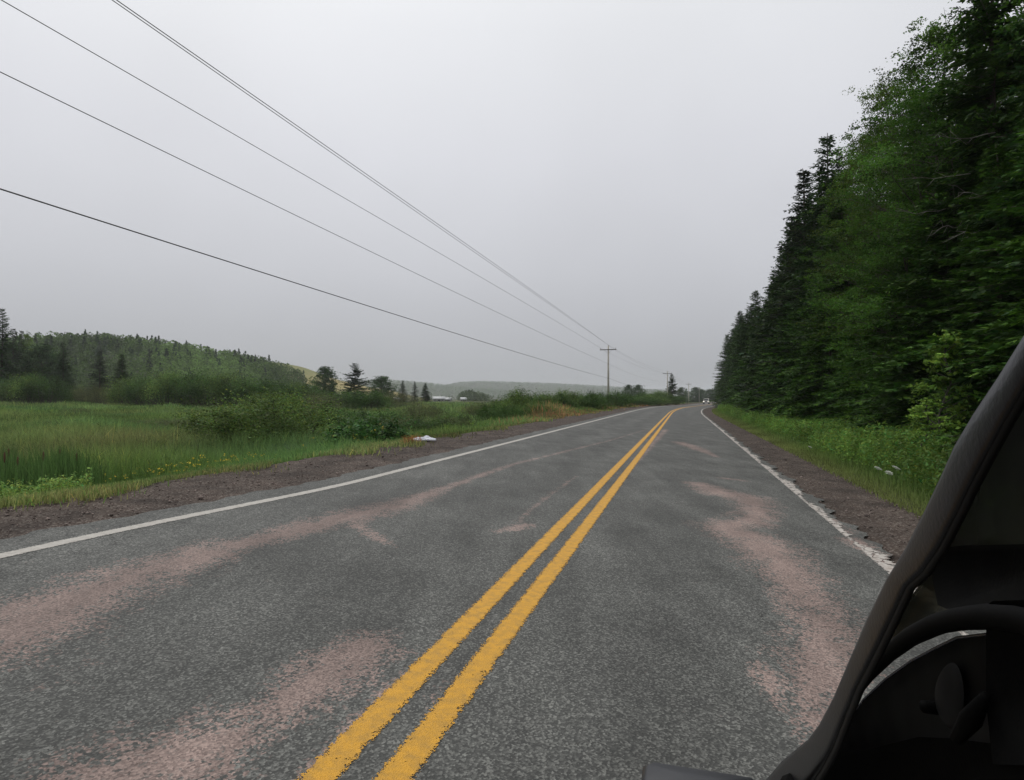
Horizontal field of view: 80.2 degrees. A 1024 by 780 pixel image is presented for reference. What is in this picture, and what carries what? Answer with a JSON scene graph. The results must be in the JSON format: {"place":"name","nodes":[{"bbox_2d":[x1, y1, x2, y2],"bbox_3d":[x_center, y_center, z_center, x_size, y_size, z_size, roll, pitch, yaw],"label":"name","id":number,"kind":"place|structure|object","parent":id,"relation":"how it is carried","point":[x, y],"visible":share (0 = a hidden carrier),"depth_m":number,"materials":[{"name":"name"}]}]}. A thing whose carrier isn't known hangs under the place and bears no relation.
{"place":"outdoors","nodes":[
{"label":"outdoors","id":0,"kind":"place"},
{"bbox_2d":[33,348,315,399],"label":"wooded hill","id":1,"kind":"structure","parent":0,"point":[158,369],"depth_m":325.76,"materials":[{"name":"green plant"}]},
{"bbox_2d":[0,329,321,399],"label":"hill woodland","id":2,"kind":"object","parent":1,"relation":"on","point":[158,352],"visible":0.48,"depth_m":325.69,"materials":[{"name":"green plant"}]},
{"bbox_2d":[262,362,432,400],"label":"hayfield hill","id":3,"kind":"structure","parent":0,"point":[308,373],"depth_m":528.10,"materials":[{"name":"green plant"}]},
{"bbox_2d":[357,383,506,398],"bbox_3d":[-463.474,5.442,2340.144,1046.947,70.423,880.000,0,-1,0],"label":"ridge","id":4,"kind":"structure","parent":0,"point":[440,394],"depth_m":2143.13,"materials":[{"name":"green plant"}]},
{"bbox_2d":[343,379,540,397],"bbox_3d":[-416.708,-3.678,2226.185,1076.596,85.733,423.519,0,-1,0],"label":"distant woodland","id":5,"kind":"object","parent":4,"relation":"on","point":[460,389],"visible":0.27,"depth_m":2203.57,"materials":[{"name":"green plant"}]},
{"bbox_2d":[27,399,923,509],"bbox_3d":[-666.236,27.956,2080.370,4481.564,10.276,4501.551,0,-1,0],"label":"ground","id":6,"kind":"structure","parent":0,"point":[453,400],"depth_m":58.92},
{"bbox_2d":[0,308,27,401],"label":"spruce tree","id":7,"kind":"object","parent":6,"relation":"on","point":[4,349],"visible":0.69,"depth_m":120.13,"materials":[{"name":"green plant"}]},
{"bbox_2d":[4,329,29,399],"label":"spruce tree","id":8,"kind":"object","parent":6,"relation":"on","point":[14,350],"visible":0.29,"depth_m":135.17,"materials":[{"name":"green plant"}]},
{"bbox_2d":[0,369,57,403],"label":"shrub","id":9,"kind":"object","parent":6,"relation":"on","point":[7,391],"visible":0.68,"depth_m":106.94,"materials":[{"name":"green plant"}]},
{"bbox_2d":[11,367,75,403],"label":"shrub","id":10,"kind":"object","parent":6,"relation":"on","point":[54,390],"visible":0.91,"depth_m":107.14,"materials":[{"name":"green plant"}]},
{"bbox_2d":[10,343,79,399],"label":"broadleaf tree","id":11,"kind":"object","parent":6,"relation":"on","point":[40,353],"visible":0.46,"depth_m":136.91,"materials":[{"name":"green plant"}]},
{"bbox_2d":[0,467,93,498],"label":"roadside weeds","id":12,"kind":"object","parent":6,"relation":"on","point":[5,491],"visible":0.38,"depth_m":8.24,"materials":[{"name":"green plant"}]},
{"bbox_2d":[46,343,79,400],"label":"spruce tree","id":13,"kind":"object","parent":6,"relation":"on","point":[63,367],"visible":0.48,"depth_m":125.07,"materials":[{"name":"green plant"}]},
{"bbox_2d":[0,439,131,494],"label":"reeds","id":14,"kind":"object","parent":6,"relation":"on","point":[67,467],"visible":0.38,"depth_m":10.83,"materials":[{"name":"green plant"}]},
{"bbox_2d":[82,351,123,402],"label":"spruce tree","id":15,"kind":"object","parent":6,"relation":"on","point":[94,375],"visible":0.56,"depth_m":127.77,"materials":[{"name":"green plant"}]},
{"bbox_2d":[87,383,121,404],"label":"shrub","id":16,"kind":"object","parent":6,"relation":"on","point":[101,397],"visible":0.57,"depth_m":119.00,"materials":[{"name":"green plant"}]},
{"bbox_2d":[108,354,132,402],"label":"spruce tree","id":17,"kind":"object","parent":6,"relation":"on","point":[120,364],"visible":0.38,"depth_m":131.73,"materials":[{"name":"green plant"}]},
{"bbox_2d":[97,374,152,404],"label":"shrub","id":18,"kind":"object","parent":6,"relation":"on","point":[113,396],"visible":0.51,"depth_m":109.81,"materials":[{"name":"green plant"}]},
{"bbox_2d":[117,370,164,406],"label":"shrub","id":19,"kind":"object","parent":6,"relation":"on","point":[131,390],"visible":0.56,"depth_m":106.29,"materials":[{"name":"green plant"}]},
{"bbox_2d":[133,365,191,405],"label":"shrub","id":20,"kind":"object","parent":6,"relation":"on","point":[149,389],"visible":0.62,"depth_m":104.40,"materials":[{"name":"green plant"}]},
{"bbox_2d":[146,366,215,405],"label":"shrub","id":21,"kind":"object","parent":6,"relation":"on","point":[181,402],"visible":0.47,"depth_m":104.26,"materials":[{"name":"green plant"}]},
{"bbox_2d":[172,368,228,406],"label":"shrub","id":22,"kind":"object","parent":6,"relation":"on","point":[188,388],"visible":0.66,"depth_m":102.14,"materials":[{"name":"green plant"}]},
{"bbox_2d":[185,366,255,405],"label":"shrub","id":23,"kind":"object","parent":6,"relation":"on","point":[212,384],"visible":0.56,"depth_m":102.29,"materials":[{"name":"green plant"}]},
{"bbox_2d":[162,393,324,449],"bbox_3d":[-10.107,1.336,23.462,5.765,2.451,5.673,0,-1,-21],"label":"shrub","id":24,"kind":"object","parent":6,"relation":"on","point":[230,420],"visible":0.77,"depth_m":22.75,"materials":[{"name":"green plant"}]},
{"bbox_2d":[218,371,272,405],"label":"shrub","id":25,"kind":"object","parent":6,"relation":"on","point":[233,395],"visible":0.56,"depth_m":102.06,"materials":[{"name":"green plant"}]},
{"bbox_2d":[235,375,287,400],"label":"shrub","id":26,"kind":"object","parent":6,"relation":"on","point":[274,388],"visible":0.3,"depth_m":104.43,"materials":[{"name":"green plant"}]},
{"bbox_2d":[212,380,347,437],"bbox_3d":[-10.428,1.111,26.968,6.167,3.051,6.069,1,-1,-33],"label":"shrub","id":27,"kind":"object","parent":6,"relation":"on","point":[321,411],"visible":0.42,"depth_m":26.76,"materials":[{"name":"green plant"}]},
{"bbox_2d":[307,366,342,394],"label":"broadleaf tree","id":28,"kind":"object","parent":6,"relation":"on","point":[326,375],"visible":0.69,"depth_m":168.75,"materials":[{"name":"green plant"}]},
{"bbox_2d":[306,401,376,421],"bbox_3d":[-12.382,2.005,44.516,6.632,2.361,7.427,0,-1,-6],"label":"shrub","id":29,"kind":"object","parent":6,"relation":"on","point":[344,412],"visible":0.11,"depth_m":43.85,"materials":[{"name":"green plant"}]},
{"bbox_2d":[0,399,684,511],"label":"meadow grass","id":30,"kind":"structure","parent":6,"relation":"on","point":[148,454],"depth_m":20.36,"materials":[{"name":"green plant"}]},
{"bbox_2d":[317,386,380,407],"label":"shrub","id":31,"kind":"object","parent":6,"relation":"on","point":[344,397],"visible":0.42,"depth_m":98.45,"materials":[{"name":"green plant"}]},
{"bbox_2d":[335,363,373,400],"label":"spruce tree","id":32,"kind":"object","parent":6,"relation":"on","point":[352,382],"visible":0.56,"depth_m":149.77,"materials":[{"name":"green plant"}]},
{"bbox_2d":[0,402,710,538],"bbox_3d":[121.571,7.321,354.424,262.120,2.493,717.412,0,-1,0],"label":"gravel shoulder","id":33,"kind":"object","parent":6,"relation":"on","point":[120,500],"visible":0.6,"depth_m":9.14},
{"bbox_2d":[0,413,921,552],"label":"loose gravel","id":34,"kind":"structure","parent":33,"relation":"on","point":[202,497],"depth_m":9.76,"materials":[{"name":"brown gravel"}]},
{"bbox_2d":[314,406,424,445],"bbox_3d":[-4.405,1.319,18.710,3.267,1.663,3.413,-1,-1,42],"label":"shrub","id":35,"kind":"object","parent":6,"relation":"on","point":[364,428],"visible":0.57,"depth_m":18.53,"materials":[{"name":"green plant"}]},
{"bbox_2d":[342,388,407,409],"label":"shrub","id":36,"kind":"object","parent":6,"relation":"on","point":[383,401],"visible":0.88,"depth_m":98.85,"materials":[{"name":"green plant"}]},
{"bbox_2d":[366,375,399,398],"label":"broadleaf tree","id":37,"kind":"object","parent":6,"relation":"on","point":[377,382],"visible":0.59,"depth_m":169.12,"materials":[{"name":"green plant"}]},
{"bbox_2d":[351,405,416,426],"bbox_3d":[-8.507,2.054,39.541,5.305,2.112,5.942,0,-1,-7],"label":"shrub","id":38,"kind":"object","parent":6,"relation":"on","point":[380,415],"visible":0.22,"depth_m":39.50,"materials":[{"name":"green plant"}]},
{"bbox_2d":[366,388,424,408],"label":"shrub","id":39,"kind":"object","parent":6,"relation":"on","point":[401,399],"visible":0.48,"depth_m":104.49,"materials":[{"name":"green plant"}]},
{"bbox_2d":[395,397,452,417],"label":"shrub","id":40,"kind":"object","parent":6,"relation":"on","point":[420,411],"visible":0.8,"depth_m":59.22,"materials":[{"name":"green plant"}]},
{"bbox_2d":[393,412,463,431],"bbox_3d":[-4.980,2.067,34.321,4.510,1.658,5.051,1,-1,-42],"label":"shrub","id":41,"kind":"object","parent":6,"relation":"on","point":[422,423],"visible":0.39,"depth_m":33.56,"materials":[{"name":"green plant"}]},
{"bbox_2d":[415,411,483,429],"bbox_3d":[-3.542,1.866,35.480,5.444,1.984,5.821,0,-1,-20],"label":"shrub","id":42,"kind":"object","parent":6,"relation":"on","point":[458,421],"visible":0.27,"depth_m":35.79,"materials":[{"name":"green plant"}]},
{"bbox_2d":[468,400,517,419],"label":"shrub","id":43,"kind":"object","parent":6,"relation":"on","point":[484,412],"visible":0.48,"depth_m":45.46,"materials":[{"name":"green plant"}]},
{"bbox_2d":[490,401,535,420],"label":"shrub","id":44,"kind":"object","parent":6,"relation":"on","point":[513,413],"visible":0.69,"depth_m":41.48,"materials":[{"name":"green plant"}]},
{"bbox_2d":[499,383,545,409],"bbox_3d":[0.536,1.185,51.906,4.486,3.625,4.558,0,-1,28],"label":"shrub","id":45,"kind":"object","parent":6,"relation":"on","point":[515,397],"visible":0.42,"depth_m":51.67,"materials":[{"name":"green plant"}]},
{"bbox_2d":[407,389,714,402],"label":"plain woodland","id":46,"kind":"object","parent":6,"relation":"on","point":[469,396],"visible":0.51,"depth_m":490.64,"materials":[{"name":"green plant"}]},
{"bbox_2d":[541,388,584,407],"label":"shrub","id":47,"kind":"object","parent":6,"relation":"on","point":[572,397],"visible":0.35,"depth_m":61.35,"materials":[{"name":"green plant"}]},
{"bbox_2d":[573,390,614,409],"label":"shrub","id":48,"kind":"object","parent":6,"relation":"on","point":[597,397],"visible":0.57,"depth_m":65.15,"materials":[{"name":"green plant"}]},
{"bbox_2d":[600,346,615,392],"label":"utility pole","id":49,"kind":"object","parent":6,"relation":"on","point":[608,349],"visible":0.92,"depth_m":88.95,"materials":[{"name":"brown wood"}]},
{"bbox_2d":[0,72,630,373],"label":"power line","id":50,"kind":"object","parent":49,"relation":"attached to","point":[222,179],"visible":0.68,"depth_m":13.58,"materials":[{"name":"grey metal"}]},
{"bbox_2d":[1,0,682,383],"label":"power line","id":51,"kind":"object","parent":49,"relation":"attached to","point":[237,136],"visible":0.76,"depth_m":15.33,"materials":[{"name":"grey metal"}]},
{"bbox_2d":[0,188,688,393],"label":"power line","id":52,"kind":"object","parent":49,"relation":"attached to","point":[227,261],"visible":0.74,"depth_m":13.66,"materials":[{"name":"grey metal"}]},
{"bbox_2d":[116,0,675,377],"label":"power line","id":53,"kind":"object","parent":49,"relation":"attached to","point":[308,133],"visible":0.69,"depth_m":14.99,"materials":[{"name":"grey metal"}]},
{"bbox_2d":[112,0,682,381],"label":"power line","id":54,"kind":"object","parent":49,"relation":"attached to","point":[306,135],"visible":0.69,"depth_m":16.60,"materials":[{"name":"grey metal"}]},
{"bbox_2d":[600,388,633,406],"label":"shrub","id":55,"kind":"object","parent":6,"relation":"on","point":[623,399],"visible":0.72,"depth_m":82.74,"materials":[{"name":"green plant"}]},
{"bbox_2d":[716,319,743,407],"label":"spruce tree","id":56,"kind":"object","parent":6,"relation":"on","point":[721,380],"visible":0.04,"depth_m":108.69,"materials":[{"name":"green plant"}]},
{"bbox_2d":[715,313,752,406],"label":"spruce tree","id":57,"kind":"object","parent":6,"relation":"on","point":[733,368],"visible":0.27,"depth_m":88.44,"materials":[{"name":"green plant"}]},
{"bbox_2d":[726,290,761,403],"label":"spruce tree","id":58,"kind":"object","parent":6,"relation":"on","point":[755,293],"visible":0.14,"depth_m":87.94,"materials":[{"name":"green plant"}]},
{"bbox_2d":[726,306,761,405],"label":"spruce tree","id":59,"kind":"object","parent":6,"relation":"on","point":[757,309],"visible":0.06,"depth_m":80.09,"materials":[{"name":"green plant"}]},
{"bbox_2d":[731,292,775,407],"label":"spruce tree","id":60,"kind":"object","parent":6,"relation":"on","point":[755,350],"visible":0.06,"depth_m":66.07,"materials":[{"name":"green plant"}]},
{"bbox_2d":[736,331,781,412],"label":"fir tree","id":61,"kind":"object","parent":6,"relation":"on","point":[760,374],"visible":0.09,"depth_m":54.72,"materials":[{"name":"green plant"}]},
{"bbox_2d":[734,256,786,407],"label":"spruce tree","id":62,"kind":"object","parent":6,"relation":"on","point":[768,316],"visible":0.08,"depth_m":59.73,"materials":[{"name":"green plant"}]},
{"bbox_2d":[732,223,795,412],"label":"spruce tree","id":63,"kind":"object","parent":6,"relation":"on","point":[746,355],"visible":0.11,"depth_m":57.99,"materials":[{"name":"green plant"}]},
{"bbox_2d":[739,215,799,407],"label":"spruce tree","id":64,"kind":"object","parent":6,"relation":"on","point":[779,292],"visible":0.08,"depth_m":54.11,"materials":[{"name":"green plant"}]},
{"bbox_2d":[742,305,803,414],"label":"fir tree","id":65,"kind":"object","parent":6,"relation":"on","point":[769,375],"visible":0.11,"depth_m":48.61,"materials":[{"name":"green plant"}]},
{"bbox_2d":[741,168,819,408],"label":"spruce tree","id":66,"kind":"object","parent":6,"relation":"on","point":[798,208],"visible":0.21,"depth_m":48.42,"materials":[{"name":"green plant"}]},
{"bbox_2d":[753,199,813,403],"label":"spruce tree","id":67,"kind":"object","parent":6,"relation":"on","point":[780,308],"visible":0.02,"depth_m":48.98,"materials":[{"name":"green plant"}]},
{"bbox_2d":[756,292,814,417],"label":"fir tree","id":68,"kind":"object","parent":6,"relation":"on","point":[781,379],"visible":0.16,"depth_m":43.43,"materials":[{"name":"green plant"}]},
{"bbox_2d":[756,169,830,413],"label":"spruce tree","id":69,"kind":"object","parent":6,"relation":"on","point":[796,283],"visible":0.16,"depth_m":43.68,"materials":[{"name":"green plant"}]},
{"bbox_2d":[766,280,826,418],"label":"fir tree","id":70,"kind":"object","parent":6,"relation":"on","point":[798,373],"visible":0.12,"depth_m":38.94,"materials":[{"name":"green plant"}]},
{"bbox_2d":[760,133,842,414],"bbox_3d":[22.392,-7.616,42.279,9.237,20.452,7.773,0,-1,-21],"label":"spruce tree","id":71,"kind":"object","parent":6,"relation":"on","point":[828,140],"visible":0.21,"depth_m":42.15,"materials":[{"name":"green plant"}]},
{"bbox_2d":[765,279,852,424],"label":"fir tree","id":72,"kind":"object","parent":6,"relation":"on","point":[815,368],"visible":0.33,"depth_m":34.34,"materials":[{"name":"green plant"}]},
{"bbox_2d":[703,406,921,563],"bbox_3d":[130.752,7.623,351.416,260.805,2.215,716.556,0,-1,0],"label":"gravel shoulder","id":73,"kind":"object","parent":6,"relation":"on","point":[894,543],"visible":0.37,"depth_m":10.76},
{"bbox_2d":[712,408,937,518],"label":"verge grass","id":74,"kind":"structure","parent":6,"relation":"on","point":[831,460],"depth_m":14.53,"materials":[{"name":"green plant"}]},
{"bbox_2d":[890,397,960,470],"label":"sapling","id":75,"kind":"object","parent":74,"relation":"on","point":[920,408],"visible":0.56,"depth_m":14.58,"materials":[{"name":"green plant"}]},
{"bbox_2d":[767,170,885,413],"bbox_3d":[19.001,-5.034,35.130,8.039,15.420,7.147,0,-1,28],"label":"spruce tree","id":76,"kind":"object","parent":6,"relation":"on","point":[839,216],"visible":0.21,"depth_m":35.03,"materials":[{"name":"green plant"}]},
{"bbox_2d":[803,266,867,426],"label":"fir tree","id":77,"kind":"object","parent":6,"relation":"on","point":[838,395],"visible":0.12,"depth_m":30.16,"materials":[{"name":"green plant"}]},
{"bbox_2d":[718,402,961,497],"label":"leafy weeds","id":78,"kind":"object","parent":6,"relation":"on","point":[844,438],"visible":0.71,"depth_m":15.95,"materials":[{"name":"green plant"}]},
{"bbox_2d":[792,128,900,355],"bbox_3d":[19.839,-6.228,33.947,7.382,17.257,8.646,1,-1,-40],"label":"birch tree","id":79,"kind":"object","parent":6,"relation":"on","point":[830,209],"visible":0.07,"depth_m":34.32,"materials":[{"name":"green plant"}]},
{"bbox_2d":[794,156,908,399],"bbox_3d":[18.533,-5.071,30.546,10.143,14.767,7.569,1,-1,-33],"label":"maple tree","id":80,"kind":"object","parent":6,"relation":"on","point":[850,251],"visible":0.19,"depth_m":30.64,"materials":[{"name":"green plant"}]},
{"bbox_2d":[827,274,894,428],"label":"fir tree","id":81,"kind":"object","parent":6,"relation":"on","point":[852,396],"visible":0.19,"depth_m":26.60,"materials":[{"name":"green plant"}]},
{"bbox_2d":[795,67,956,390],"bbox_3d":[17.213,-6.245,27.100,8.827,17.081,7.435,0,-1,24],"label":"aspen tree","id":82,"kind":"object","parent":6,"relation":"on","point":[884,93],"visible":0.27,"depth_m":27.45,"materials":[{"name":"green plant"}]},
{"bbox_2d":[846,239,930,433],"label":"fir tree","id":83,"kind":"object","parent":6,"relation":"on","point":[900,269],"visible":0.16,"depth_m":23.20,"materials":[{"name":"green plant"}]},
{"bbox_2d":[844,81,958,415],"bbox_3d":[18.030,-5.501,26.888,7.010,15.912,7.884,0,-1,2],"label":"spruce tree","id":84,"kind":"object","parent":6,"relation":"on","point":[915,133],"visible":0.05,"depth_m":26.57,"materials":[{"name":"green plant"}]},
{"bbox_2d":[792,63,1013,417],"bbox_3d":[16.026,-5.003,22.922,11.188,14.547,8.348,0,-1,-28],"label":"maple tree","id":85,"kind":"object","parent":6,"relation":"on","point":[897,212],"visible":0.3,"depth_m":23.03,"materials":[{"name":"green plant"}]},
{"bbox_2d":[831,159,985,437],"bbox_3d":[14.382,-2.309,19.774,7.077,10.412,6.113,1,-1,-37],"label":"fir tree","id":86,"kind":"object","parent":6,"relation":"on","point":[902,382],"visible":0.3,"depth_m":19.77,"materials":[{"name":"green plant"}]},
{"bbox_2d":[813,9,1023,351],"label":"birch tree","id":87,"kind":"object","parent":6,"relation":"on","point":[930,38],"visible":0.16,"depth_m":24.41,"materials":[{"name":"green plant"}]},
{"bbox_2d":[866,0,1023,425],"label":"spruce tree","id":88,"kind":"object","parent":6,"relation":"on","point":[986,85],"visible":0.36,"depth_m":19.39,"materials":[{"name":"green plant"}]},
{"bbox_2d":[904,329,987,452],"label":"sapling","id":89,"kind":"object","parent":6,"relation":"on","point":[938,358],"visible":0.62,"depth_m":15.02,"materials":[{"name":"green plant"}]},
{"bbox_2d":[889,142,1023,447],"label":"fir tree","id":90,"kind":"object","parent":6,"relation":"on","point":[971,306],"visible":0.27,"depth_m":17.00,"materials":[{"name":"green plant"}]},
{"bbox_2d":[897,122,1023,466],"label":"fir tree","id":91,"kind":"object","parent":6,"relation":"on","point":[994,356],"visible":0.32,"depth_m":14.83,"materials":[{"name":"green plant"}]},
{"bbox_2d":[913,129,1023,467],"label":"fir tree","id":92,"kind":"object","parent":6,"relation":"on","point":[1002,326],"visible":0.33,"depth_m":12.31,"materials":[{"name":"green plant"}]},
{"bbox_2d":[916,0,1023,236],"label":"maple tree","id":93,"kind":"object","parent":6,"relation":"on","point":[1009,55],"visible":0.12,"depth_m":18.54,"materials":[{"name":"green plant"}]},
{"bbox_2d":[926,83,1023,394],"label":"spruce tree","id":94,"kind":"object","parent":6,"relation":"on","point":[962,375],"visible":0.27,"depth_m":14.20,"materials":[{"name":"green plant"}]},
{"bbox_2d":[931,0,1023,395],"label":"spruce tree","id":95,"kind":"object","parent":6,"relation":"on","point":[1018,99],"visible":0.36,"depth_m":16.21,"materials":[{"name":"green plant"}]},
{"bbox_2d":[954,0,1023,204],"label":"maple tree","id":96,"kind":"object","parent":6,"relation":"on","point":[1007,26],"visible":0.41,"depth_m":15.03,"materials":[{"name":"green plant"}]},
{"bbox_2d":[0,402,985,779],"bbox_3d":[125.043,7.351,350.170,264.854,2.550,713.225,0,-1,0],"label":"road","id":97,"kind":"structure","parent":0,"point":[708,598],"depth_m":4.14,"materials":[{"name":"grey asphalt"}]},
{"bbox_2d":[0,404,692,557],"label":"edge line","id":98,"kind":"object","parent":97,"relation":"on","point":[48,545],"visible":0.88,"depth_m":7.15,"materials":[{"name":"white paint"}]},
{"bbox_2d":[295,404,708,779],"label":"line","id":99,"kind":"object","parent":97,"relation":"on","point":[381,710],"visible":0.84,"depth_m":3.42,"materials":[{"name":"yellow paint"}]},
{"bbox_2d":[372,404,709,779],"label":"line","id":100,"kind":"object","parent":97,"relation":"on","point":[416,748],"visible":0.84,"depth_m":3.46,"materials":[{"name":"yellow paint"}]},
{"bbox_2d":[641,336,1023,779],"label":"car","id":101,"kind":"object","parent":97,"relation":"on","point":[952,708],"visible":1,"depth_m":0.60,"materials":[{"name":"black plastic"}]},
{"bbox_2d":[701,406,968,634],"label":"edge line","id":102,"kind":"object","parent":97,"relation":"on","point":[889,568],"visible":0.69,"depth_m":8.11,"materials":[{"name":"white paint"}]},
{"bbox_2d":[0,0,1023,391],"label":"sky","id":103,"kind":"structure","parent":0,"point":[633,165],"materials":[{"name":"grey"}]},
{"bbox_2d":[456,383,708,397],"bbox_3d":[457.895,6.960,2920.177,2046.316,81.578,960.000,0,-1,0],"label":"ridge","id":104,"kind":"structure","parent":0,"point":[533,390],"depth_m":2784.22,"materials":[{"name":"green plant"}]},
{"bbox_2d":[442,380,696,396],"bbox_3d":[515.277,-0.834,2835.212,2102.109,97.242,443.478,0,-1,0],"label":"distant woodland","id":105,"kind":"object","parent":104,"relation":"on","point":[561,386],"visible":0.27,"depth_m":2832.28,"materials":[{"name":"green plant"}]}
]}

